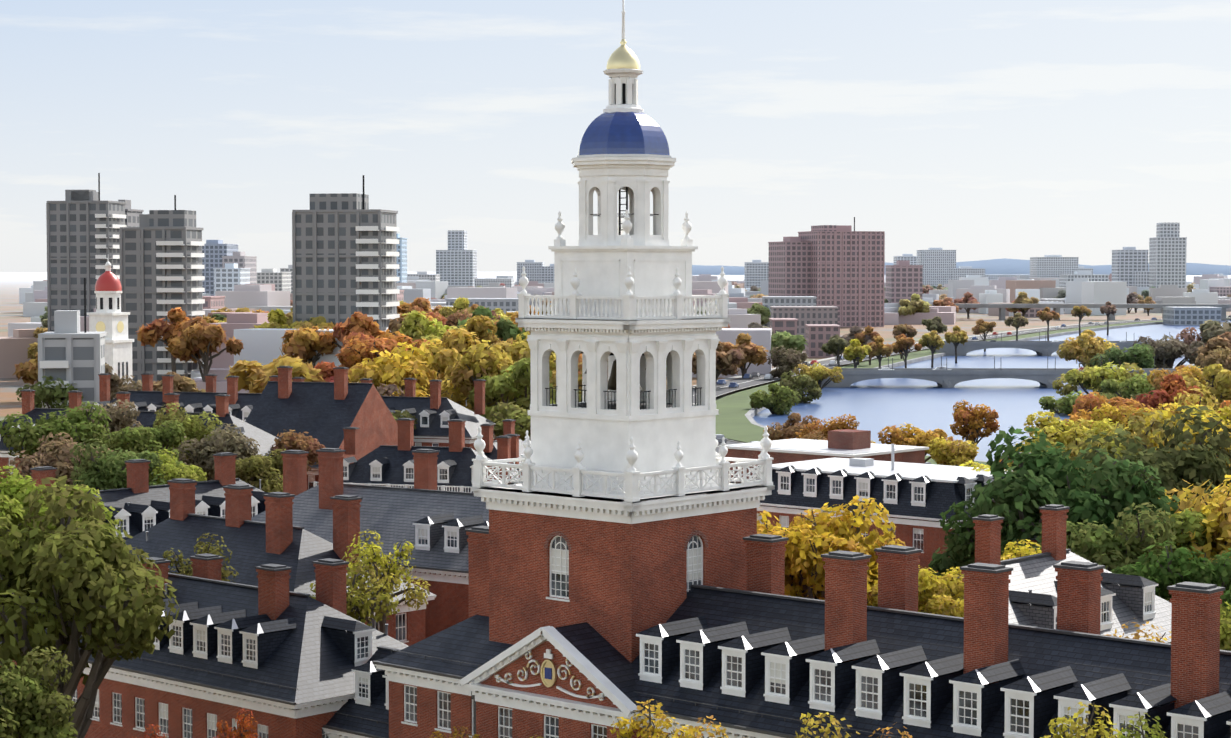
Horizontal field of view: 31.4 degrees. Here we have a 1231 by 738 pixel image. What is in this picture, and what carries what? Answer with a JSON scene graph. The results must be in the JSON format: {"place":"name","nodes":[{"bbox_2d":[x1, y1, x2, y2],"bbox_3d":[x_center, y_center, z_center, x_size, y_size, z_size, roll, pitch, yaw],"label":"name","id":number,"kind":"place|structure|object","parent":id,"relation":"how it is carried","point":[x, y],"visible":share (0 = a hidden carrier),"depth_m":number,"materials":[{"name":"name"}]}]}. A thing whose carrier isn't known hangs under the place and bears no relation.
{"place":"outdoors","nodes":[
{"label":"outdoors","id":0,"kind":"place"},
{"bbox_2d":[87,261,133,398],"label":"clock tower","id":1,"kind":"structure","parent":0,"point":[109,317],"depth_m":430.93,"materials":[{"name":"white paint"}]},
{"bbox_2d":[0,272,1230,456],"bbox_3d":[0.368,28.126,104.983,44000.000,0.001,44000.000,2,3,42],"label":"ground","id":2,"kind":"structure","parent":0,"point":[11,307],"depth_m":1384.88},
{"bbox_2d":[0,646,77,737],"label":"tree","id":3,"kind":"object","parent":2,"relation":"on","point":[29,708],"visible":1,"depth_m":97.34,"materials":[{"name":"green plant"}]},
{"bbox_2d":[16,376,90,408],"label":"tree","id":4,"kind":"object","parent":2,"relation":"on","point":[47,395],"visible":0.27,"depth_m":328.38,"materials":[{"name":"green plant"}]},
{"bbox_2d":[0,401,110,465],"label":"tree","id":5,"kind":"object","parent":2,"relation":"on","point":[74,426],"visible":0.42,"depth_m":228.51,"materials":[{"name":"green plant"}]},
{"bbox_2d":[5,432,112,488],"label":"tree","id":6,"kind":"object","parent":2,"relation":"on","point":[55,457],"visible":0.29,"depth_m":199.33,"materials":[{"name":"brown plant"}]},
{"bbox_2d":[0,465,122,655],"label":"tree","id":7,"kind":"object","parent":2,"relation":"on","point":[14,491],"visible":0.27,"depth_m":115.65,"materials":[{"name":"green plant"}]},
{"bbox_2d":[38,278,106,408],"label":"building","id":8,"kind":"structure","parent":2,"relation":"on","point":[69,352],"depth_m":332.24,"materials":[{"name":"grey"}]},
{"bbox_2d":[46,173,126,331],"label":"building","id":9,"kind":"structure","parent":2,"relation":"on","point":[83,227],"depth_m":645.22,"materials":[{"name":"black"}]},
{"bbox_2d":[0,475,179,737],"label":"tree","id":10,"kind":"object","parent":2,"relation":"on","point":[85,584],"visible":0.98,"depth_m":106.15,"materials":[{"name":"green plant"}]},
{"bbox_2d":[63,399,140,437],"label":"tree","id":11,"kind":"object","parent":2,"relation":"on","point":[119,421],"visible":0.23,"depth_m":249.08,"materials":[{"name":"brown plant"}]},
{"bbox_2d":[69,438,165,490],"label":"tree","id":12,"kind":"object","parent":2,"relation":"on","point":[107,471],"visible":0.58,"depth_m":193.55,"materials":[{"name":"green plant"}]},
{"bbox_2d":[99,420,185,468],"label":"tree","id":13,"kind":"object","parent":2,"relation":"on","point":[140,439],"visible":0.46,"depth_m":224.46,"materials":[{"name":"green plant"}]},
{"bbox_2d":[0,389,285,482],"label":"brick building","id":14,"kind":"structure","parent":2,"relation":"on","point":[265,440],"depth_m":264.41,"materials":[{"name":"brick"}]},
{"bbox_2d":[30,452,268,540],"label":"brick building","id":15,"kind":"structure","parent":2,"relation":"on","point":[139,504],"depth_m":180.53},
{"bbox_2d":[119,195,204,390],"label":"building","id":16,"kind":"structure","parent":2,"relation":"on","point":[161,265],"depth_m":564.03,"materials":[{"name":"black"}]},
{"bbox_2d":[136,307,199,372],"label":"tree","id":17,"kind":"object","parent":2,"relation":"on","point":[153,332],"visible":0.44,"depth_m":543.01,"materials":[{"name":"orange plant"}]},
{"bbox_2d":[149,449,206,484],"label":"tree","id":18,"kind":"object","parent":2,"relation":"on","point":[170,470],"visible":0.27,"depth_m":199.63,"materials":[{"name":"green plant"}]},
{"bbox_2d":[147,402,222,460],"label":"tree","id":19,"kind":"object","parent":2,"relation":"on","point":[196,429],"visible":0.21,"depth_m":243.47,"materials":[{"name":"green plant"}]},
{"bbox_2d":[162,533,238,582],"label":"tree","id":20,"kind":"object","parent":2,"relation":"on","point":[207,548],"visible":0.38,"depth_m":132.50,"materials":[{"name":"green plant"}]},
{"bbox_2d":[0,553,407,737],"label":"wing","id":21,"kind":"structure","parent":2,"relation":"on","point":[274,655],"depth_m":119.79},
{"bbox_2d":[164,316,243,381],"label":"tree","id":22,"kind":"object","parent":2,"relation":"on","point":[196,341],"visible":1,"depth_m":481.65,"materials":[{"name":"orange plant"}]},
{"bbox_2d":[173,423,260,480],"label":"tree","id":23,"kind":"object","parent":2,"relation":"on","point":[205,449],"visible":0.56,"depth_m":233.67,"materials":[{"name":"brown plant"}]},
{"bbox_2d":[202,240,238,295],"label":"building","id":24,"kind":"structure","parent":2,"relation":"on","point":[214,251],"depth_m":1508.63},
{"bbox_2d":[213,263,250,295],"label":"office building","id":25,"kind":"structure","parent":2,"relation":"on","point":[229,276],"depth_m":1306.94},
{"bbox_2d":[235,449,285,492],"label":"tree","id":26,"kind":"object","parent":2,"relation":"on","point":[252,470],"visible":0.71,"depth_m":218.18,"materials":[{"name":"green plant"}]},
{"bbox_2d":[112,478,435,645],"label":"wing","id":27,"kind":"structure","parent":2,"relation":"on","point":[277,537],"depth_m":139.63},
{"bbox_2d":[225,355,325,392],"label":"tree","id":28,"kind":"object","parent":2,"relation":"on","point":[255,378],"visible":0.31,"depth_m":423.83,"materials":[{"name":"yellow plant"}]},
{"bbox_2d":[94,373,495,450],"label":"brick building","id":29,"kind":"structure","parent":2,"relation":"on","point":[434,412],"depth_m":300.62,"materials":[{"name":"brick"}]},
{"bbox_2d":[269,429,325,474],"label":"tree","id":30,"kind":"object","parent":2,"relation":"on","point":[310,445],"visible":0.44,"depth_m":258.55,"materials":[{"name":"brown plant"}]},
{"bbox_2d":[279,325,337,367],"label":"tree","id":31,"kind":"object","parent":2,"relation":"on","point":[303,344],"visible":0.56,"depth_m":485.43,"materials":[{"name":"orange plant"}]},
{"bbox_2d":[245,366,397,489],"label":"brick building","id":32,"kind":"structure","parent":2,"relation":"on","point":[324,413],"depth_m":277.99,"materials":[{"name":"brick"}]},
{"bbox_2d":[292,175,399,332],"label":"building","id":33,"kind":"structure","parent":2,"relation":"on","point":[345,254],"depth_m":522.41,"materials":[{"name":"black"}]},
{"bbox_2d":[319,311,388,349],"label":"tree","id":34,"kind":"object","parent":2,"relation":"on","point":[358,322],"visible":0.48,"depth_m":483.90,"materials":[{"name":"orange plant"}]},
{"bbox_2d":[310,552,399,625],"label":"tree","id":35,"kind":"object","parent":2,"relation":"on","point":[365,608],"visible":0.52,"depth_m":126.93,"materials":[{"name":"green plant"}]},
{"bbox_2d":[322,646,400,737],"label":"roof","id":36,"kind":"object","parent":2,"relation":"on","point":[363,712],"visible":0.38,"depth_m":114.60,"materials":[{"name":"tile"}]},
{"bbox_2d":[335,329,433,382],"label":"tree","id":37,"kind":"object","parent":2,"relation":"on","point":[354,351],"visible":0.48,"depth_m":417.54,"materials":[{"name":"orange plant"}]},
{"bbox_2d":[251,448,521,637],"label":"wing","id":38,"kind":"structure","parent":2,"relation":"on","point":[427,519],"depth_m":152.15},
{"bbox_2d":[345,529,430,633],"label":"tree","id":39,"kind":"object","parent":2,"relation":"on","point":[391,574],"visible":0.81,"depth_m":131.67,"materials":[{"name":"yellow plant"}]},
{"bbox_2d":[348,342,440,396],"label":"tree","id":40,"kind":"object","parent":2,"relation":"on","point":[404,364],"visible":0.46,"depth_m":327.56,"materials":[{"name":"yellow plant"}]},
{"bbox_2d":[313,418,519,492],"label":"house","id":41,"kind":"structure","parent":2,"relation":"on","point":[388,465],"depth_m":258.32,"materials":[{"name":"brick"}]},
{"bbox_2d":[399,310,461,369],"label":"tree","id":42,"kind":"object","parent":2,"relation":"on","point":[417,326],"visible":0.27,"depth_m":448.28,"materials":[{"name":"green plant"}]},
{"bbox_2d":[389,328,480,406],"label":"tree","id":43,"kind":"object","parent":2,"relation":"on","point":[447,353],"visible":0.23,"depth_m":356.35,"materials":[{"name":"yellow plant"}]},
{"bbox_2d":[436,230,476,286],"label":"building","id":44,"kind":"structure","parent":2,"relation":"on","point":[456,263],"depth_m":2406.56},
{"bbox_2d":[437,315,515,350],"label":"tree","id":45,"kind":"object","parent":2,"relation":"on","point":[480,326],"visible":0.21,"depth_m":435.32,"materials":[{"name":"yellow plant"}]},
{"bbox_2d":[441,340,517,411],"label":"tree","id":46,"kind":"object","parent":2,"relation":"on","point":[463,372],"visible":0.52,"depth_m":335.75,"materials":[{"name":"yellow plant"}]},
{"bbox_2d":[456,305,524,343],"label":"tree","id":47,"kind":"object","parent":2,"relation":"on","point":[507,329],"visible":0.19,"depth_m":497.35,"materials":[{"name":"green plant"}]},
{"bbox_2d":[480,419,530,473],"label":"house","id":48,"kind":"structure","parent":2,"relation":"on","point":[490,450],"depth_m":266.99,"materials":[{"name":"brick"}]},
{"bbox_2d":[488,401,555,440],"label":"tree","id":49,"kind":"object","parent":2,"relation":"on","point":[520,416],"visible":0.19,"depth_m":296.65,"materials":[{"name":"green plant"}]},
{"bbox_2d":[468,357,580,421],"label":"tree","id":50,"kind":"object","parent":2,"relation":"on","point":[517,387],"visible":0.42,"depth_m":325.63,"materials":[{"name":"green plant"}]},
{"bbox_2d":[0,274,1230,392],"bbox_3d":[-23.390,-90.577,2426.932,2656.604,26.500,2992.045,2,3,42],"label":"city fabric","id":51,"kind":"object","parent":2,"relation":"on","point":[261,345],"visible":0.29,"depth_m":1311.75,"materials":[{"name":"white"}]},
{"bbox_2d":[610,698,702,737],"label":"tree","id":52,"kind":"object","parent":2,"relation":"on","point":[653,732],"visible":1,"depth_m":83.74,"materials":[{"name":"yellow plant"}]},
{"bbox_2d":[692,341,744,382],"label":"tree","id":53,"kind":"object","parent":2,"relation":"on","point":[727,362],"visible":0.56,"depth_m":585.81,"materials":[{"name":"brown plant"}]},
{"bbox_2d":[720,333,768,377],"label":"tree","id":54,"kind":"object","parent":2,"relation":"on","point":[754,354],"visible":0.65,"depth_m":640.89,"materials":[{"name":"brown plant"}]},
{"bbox_2d":[749,383,801,414],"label":"tree","id":55,"kind":"object","parent":2,"relation":"on","point":[776,401],"visible":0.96,"depth_m":495.79,"materials":[{"name":"green plant"}]},
{"bbox_2d":[767,345,807,379],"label":"tree","id":56,"kind":"object","parent":2,"relation":"on","point":[790,359],"visible":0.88,"depth_m":635.42,"materials":[{"name":"green plant"}]},
{"bbox_2d":[768,237,810,295],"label":"building","id":57,"kind":"structure","parent":2,"relation":"on","point":[789,272],"depth_m":1248.12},
{"bbox_2d":[762,413,818,440],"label":"tree","id":58,"kind":"object","parent":2,"relation":"on","point":[788,430],"visible":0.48,"depth_m":327.76,"materials":[{"name":"orange plant"}]},
{"bbox_2d":[779,371,821,402],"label":"tree","id":59,"kind":"object","parent":2,"relation":"on","point":[800,384],"visible":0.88,"depth_m":537.13,"materials":[{"name":"green plant"}]},
{"bbox_2d":[372,526,1230,737],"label":"wing","id":60,"kind":"structure","parent":2,"relation":"on","point":[762,655],"depth_m":91.82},
{"bbox_2d":[471,0,774,737],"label":"tower","id":61,"kind":"structure","parent":60,"relation":"on","point":[622,511],"depth_m":101.40,"materials":[{"name":"paint"}]},
{"bbox_2d":[770,306,837,349],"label":"building","id":62,"kind":"structure","parent":2,"relation":"on","point":[803,315],"depth_m":897.66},
{"bbox_2d":[794,362,843,389],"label":"tree","id":63,"kind":"object","parent":2,"relation":"on","point":[819,373],"visible":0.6,"depth_m":596.09,"materials":[{"name":"yellow plant"}]},
{"bbox_2d":[805,324,840,357],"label":"building","id":64,"kind":"structure","parent":2,"relation":"on","point":[818,336],"depth_m":817.83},
{"bbox_2d":[719,429,928,482],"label":"flat roof","id":65,"kind":"structure","parent":2,"relation":"on","point":[846,443],"depth_m":215.05,"materials":[{"name":"concrete"}]},
{"bbox_2d":[792,414,859,439],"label":"tree","id":66,"kind":"object","parent":2,"relation":"on","point":[840,424],"visible":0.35,"depth_m":296.68,"materials":[{"name":"orange plant"}]},
{"bbox_2d":[757,495,905,605],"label":"tree","id":67,"kind":"object","parent":2,"relation":"on","point":[808,545],"visible":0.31,"depth_m":109.49,"materials":[{"name":"yellow plant"}]},
{"bbox_2d":[798,217,884,326],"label":"building","id":68,"kind":"structure","parent":2,"relation":"on","point":[847,271],"depth_m":1247.60,"materials":[{"name":"red"}]},
{"bbox_2d":[751,444,1029,603],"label":"building","id":69,"kind":"structure","parent":2,"relation":"on","point":[915,500],"depth_m":166.19,"materials":[{"name":"brick"}]},
{"bbox_2d":[885,260,922,302],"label":"building","id":70,"kind":"structure","parent":2,"relation":"on","point":[903,279],"depth_m":1345.42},
{"bbox_2d":[867,565,963,617],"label":"tree","id":71,"kind":"object","parent":2,"relation":"on","point":[941,595],"visible":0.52,"depth_m":105.44,"materials":[{"name":"yellow plant"}]},
{"bbox_2d":[877,422,960,462],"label":"tree","id":72,"kind":"object","parent":2,"relation":"on","point":[902,436],"visible":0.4,"depth_m":301.43,"materials":[{"name":"yellow plant"}]},
{"bbox_2d":[916,248,955,286],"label":"building","id":73,"kind":"structure","parent":2,"relation":"on","point":[938,264],"depth_m":2789.86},
{"bbox_2d":[925,437,978,466],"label":"tree","id":74,"kind":"object","parent":2,"relation":"on","point":[944,452],"visible":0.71,"depth_m":295.93,"materials":[{"name":"yellow plant"}]},
{"bbox_2d":[716,318,1230,464],"bbox_3d":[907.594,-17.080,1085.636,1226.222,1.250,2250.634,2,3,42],"label":"river banks","id":75,"kind":"object","parent":2,"relation":"on","point":[735,420],"visible":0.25,"depth_m":537.47,"materials":[{"name":"plant"}]},
{"bbox_2d":[950,400,999,464],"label":"tree","id":76,"kind":"object","parent":2,"relation":"on","point":[969,425],"visible":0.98,"depth_m":337.15,"materials":[{"name":"orange plant"}]},
{"bbox_2d":[939,499,1097,565],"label":"tree","id":77,"kind":"object","parent":2,"relation":"on","point":[964,534],"visible":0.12,"depth_m":147.50,"materials":[{"name":"green plant"}]},
{"bbox_2d":[928,426,1179,576],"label":"tree","id":78,"kind":"object","parent":2,"relation":"on","point":[1029,484],"visible":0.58,"depth_m":146.41,"materials":[{"name":"green plant"}]},
{"bbox_2d":[1030,255,1078,277],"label":"building","id":79,"kind":"structure","parent":2,"relation":"on","point":[1050,266],"depth_m":2984.32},
{"bbox_2d":[1007,411,1118,466],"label":"tree","id":80,"kind":"object","parent":2,"relation":"on","point":[1055,429],"visible":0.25,"depth_m":232.33,"materials":[{"name":"yellow plant"}]},
{"bbox_2d":[955,504,1171,642],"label":"wing","id":81,"kind":"structure","parent":2,"relation":"on","point":[1126,599],"depth_m":113.89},
{"bbox_2d":[1040,701,1123,737],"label":"tree","id":82,"kind":"object","parent":2,"relation":"on","point":[1061,729],"visible":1,"depth_m":73.33,"materials":[{"name":"yellow plant"}]},
{"bbox_2d":[933,304,1230,319],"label":"bridge girder","id":83,"kind":"object","parent":2,"relation":"on","point":[1055,307],"visible":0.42,"depth_m":1414.60,"materials":[{"name":"concrete"}]},
{"bbox_2d":[1056,329,1119,367],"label":"tree","id":84,"kind":"object","parent":2,"relation":"on","point":[1086,348],"visible":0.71,"depth_m":673.46,"materials":[{"name":"yellow plant"}]},
{"bbox_2d":[1011,502,1176,601],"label":"tree","id":85,"kind":"object","parent":2,"relation":"on","point":[1126,547],"visible":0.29,"depth_m":136.21,"materials":[{"name":"green plant"}]},
{"bbox_2d":[1052,361,1144,398],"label":"tree","id":86,"kind":"object","parent":2,"relation":"on","point":[1090,378],"visible":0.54,"depth_m":553.75,"materials":[{"name":"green plant"}]},
{"bbox_2d":[1027,409,1179,486],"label":"tree","id":87,"kind":"object","parent":2,"relation":"on","point":[1154,426],"visible":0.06,"depth_m":186.55,"materials":[{"name":"green plant"}]},
{"bbox_2d":[1069,391,1152,417],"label":"tree","id":88,"kind":"object","parent":2,"relation":"on","point":[1091,401],"visible":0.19,"depth_m":324.72,"materials":[{"name":"orange plant"}]},
{"bbox_2d":[1090,343,1154,367],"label":"tree","id":89,"kind":"object","parent":2,"relation":"on","point":[1140,356],"visible":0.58,"depth_m":632.51,"materials":[{"name":"green plant"}]},
{"bbox_2d":[1112,247,1147,285],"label":"building","id":90,"kind":"structure","parent":2,"relation":"on","point":[1127,262],"depth_m":2087.04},
{"bbox_2d":[1100,373,1161,398],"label":"tree","id":91,"kind":"object","parent":2,"relation":"on","point":[1129,387],"visible":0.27,"depth_m":513.36,"materials":[{"name":"green plant"}]},
{"bbox_2d":[1091,403,1185,437],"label":"tree","id":92,"kind":"object","parent":2,"relation":"on","point":[1120,417],"visible":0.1,"depth_m":267.16,"materials":[{"name":"yellow plant"}]},
{"bbox_2d":[1077,406,1230,510],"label":"tree","id":93,"kind":"object","parent":2,"relation":"on","point":[1198,465],"visible":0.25,"depth_m":162.92,"materials":[{"name":"green plant"}]},
{"bbox_2d":[1149,223,1186,287],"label":"building","id":94,"kind":"structure","parent":2,"relation":"on","point":[1167,253],"depth_m":1987.29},
{"bbox_2d":[1132,334,1204,367],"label":"tree","id":95,"kind":"object","parent":2,"relation":"on","point":[1167,353],"visible":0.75,"depth_m":690.76,"materials":[{"name":"brown plant"}]},
{"bbox_2d":[1135,373,1202,409],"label":"tree","id":96,"kind":"object","parent":2,"relation":"on","point":[1172,385],"visible":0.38,"depth_m":345.60,"materials":[{"name":"orange plant"}]},
{"bbox_2d":[1110,540,1230,619],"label":"tree","id":97,"kind":"object","parent":2,"relation":"on","point":[1177,566],"visible":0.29,"depth_m":124.53,"materials":[{"name":"green plant"}]},
{"bbox_2d":[1130,507,1229,598],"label":"tree","id":98,"kind":"object","parent":2,"relation":"on","point":[1189,519],"visible":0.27,"depth_m":143.62,"materials":[{"name":"green plant"}]},
{"bbox_2d":[1141,402,1230,466],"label":"tree","id":99,"kind":"object","parent":2,"relation":"on","point":[1167,413],"visible":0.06,"depth_m":197.48,"materials":[{"name":"yellow plant"}]},
{"bbox_2d":[1163,307,1221,324],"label":"building","id":100,"kind":"structure","parent":2,"relation":"on","point":[1186,315],"depth_m":1290.48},
{"bbox_2d":[1158,475,1230,562],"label":"tree","id":101,"kind":"object","parent":2,"relation":"on","point":[1216,508],"visible":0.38,"depth_m":144.32,"materials":[{"name":"yellow plant"}]},
{"bbox_2d":[1173,388,1230,434],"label":"tree","id":102,"kind":"object","parent":2,"relation":"on","point":[1224,414],"visible":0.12,"depth_m":258.36,"materials":[{"name":"yellow plant"}]},
{"bbox_2d":[1183,363,1230,409],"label":"tree","id":103,"kind":"object","parent":2,"relation":"on","point":[1220,379],"visible":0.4,"depth_m":364.42,"materials":[{"name":"yellow plant"}]},
{"bbox_2d":[0,0,1230,271],"label":"sky","id":104,"kind":"structure","parent":0,"point":[976,129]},
{"bbox_2d":[692,258,1230,274],"bbox_3d":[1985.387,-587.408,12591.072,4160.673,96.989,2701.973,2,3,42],"label":"hills","id":105,"kind":"structure","parent":0,"point":[1005,266],"depth_m":12781.21,"materials":[{"name":"blue"}]},
{"bbox_2d":[693,317,1230,455],"bbox_3d":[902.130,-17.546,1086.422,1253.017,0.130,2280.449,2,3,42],"label":"river roads","id":106,"kind":"structure","parent":0,"point":[721,389],"depth_m":734.64,"materials":[{"name":"asphalt"}]},
{"bbox_2d":[753,320,1230,460],"bbox_3d":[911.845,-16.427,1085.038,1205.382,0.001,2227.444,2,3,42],"label":"river","id":107,"kind":"structure","parent":0,"point":[874,406],"depth_m":566.77,"materials":[{"name":"liquid"}]},
{"bbox_2d":[817,356,1175,387],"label":"bridge","id":108,"kind":"structure","parent":107,"relation":"on","point":[1043,377],"depth_m":609.23,"materials":[{"name":"stone"}]},
{"bbox_2d":[934,332,1183,355],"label":"bridge","id":109,"kind":"structure","parent":107,"relation":"on","point":[1044,348],"depth_m":833.10,"materials":[{"name":"concrete"}]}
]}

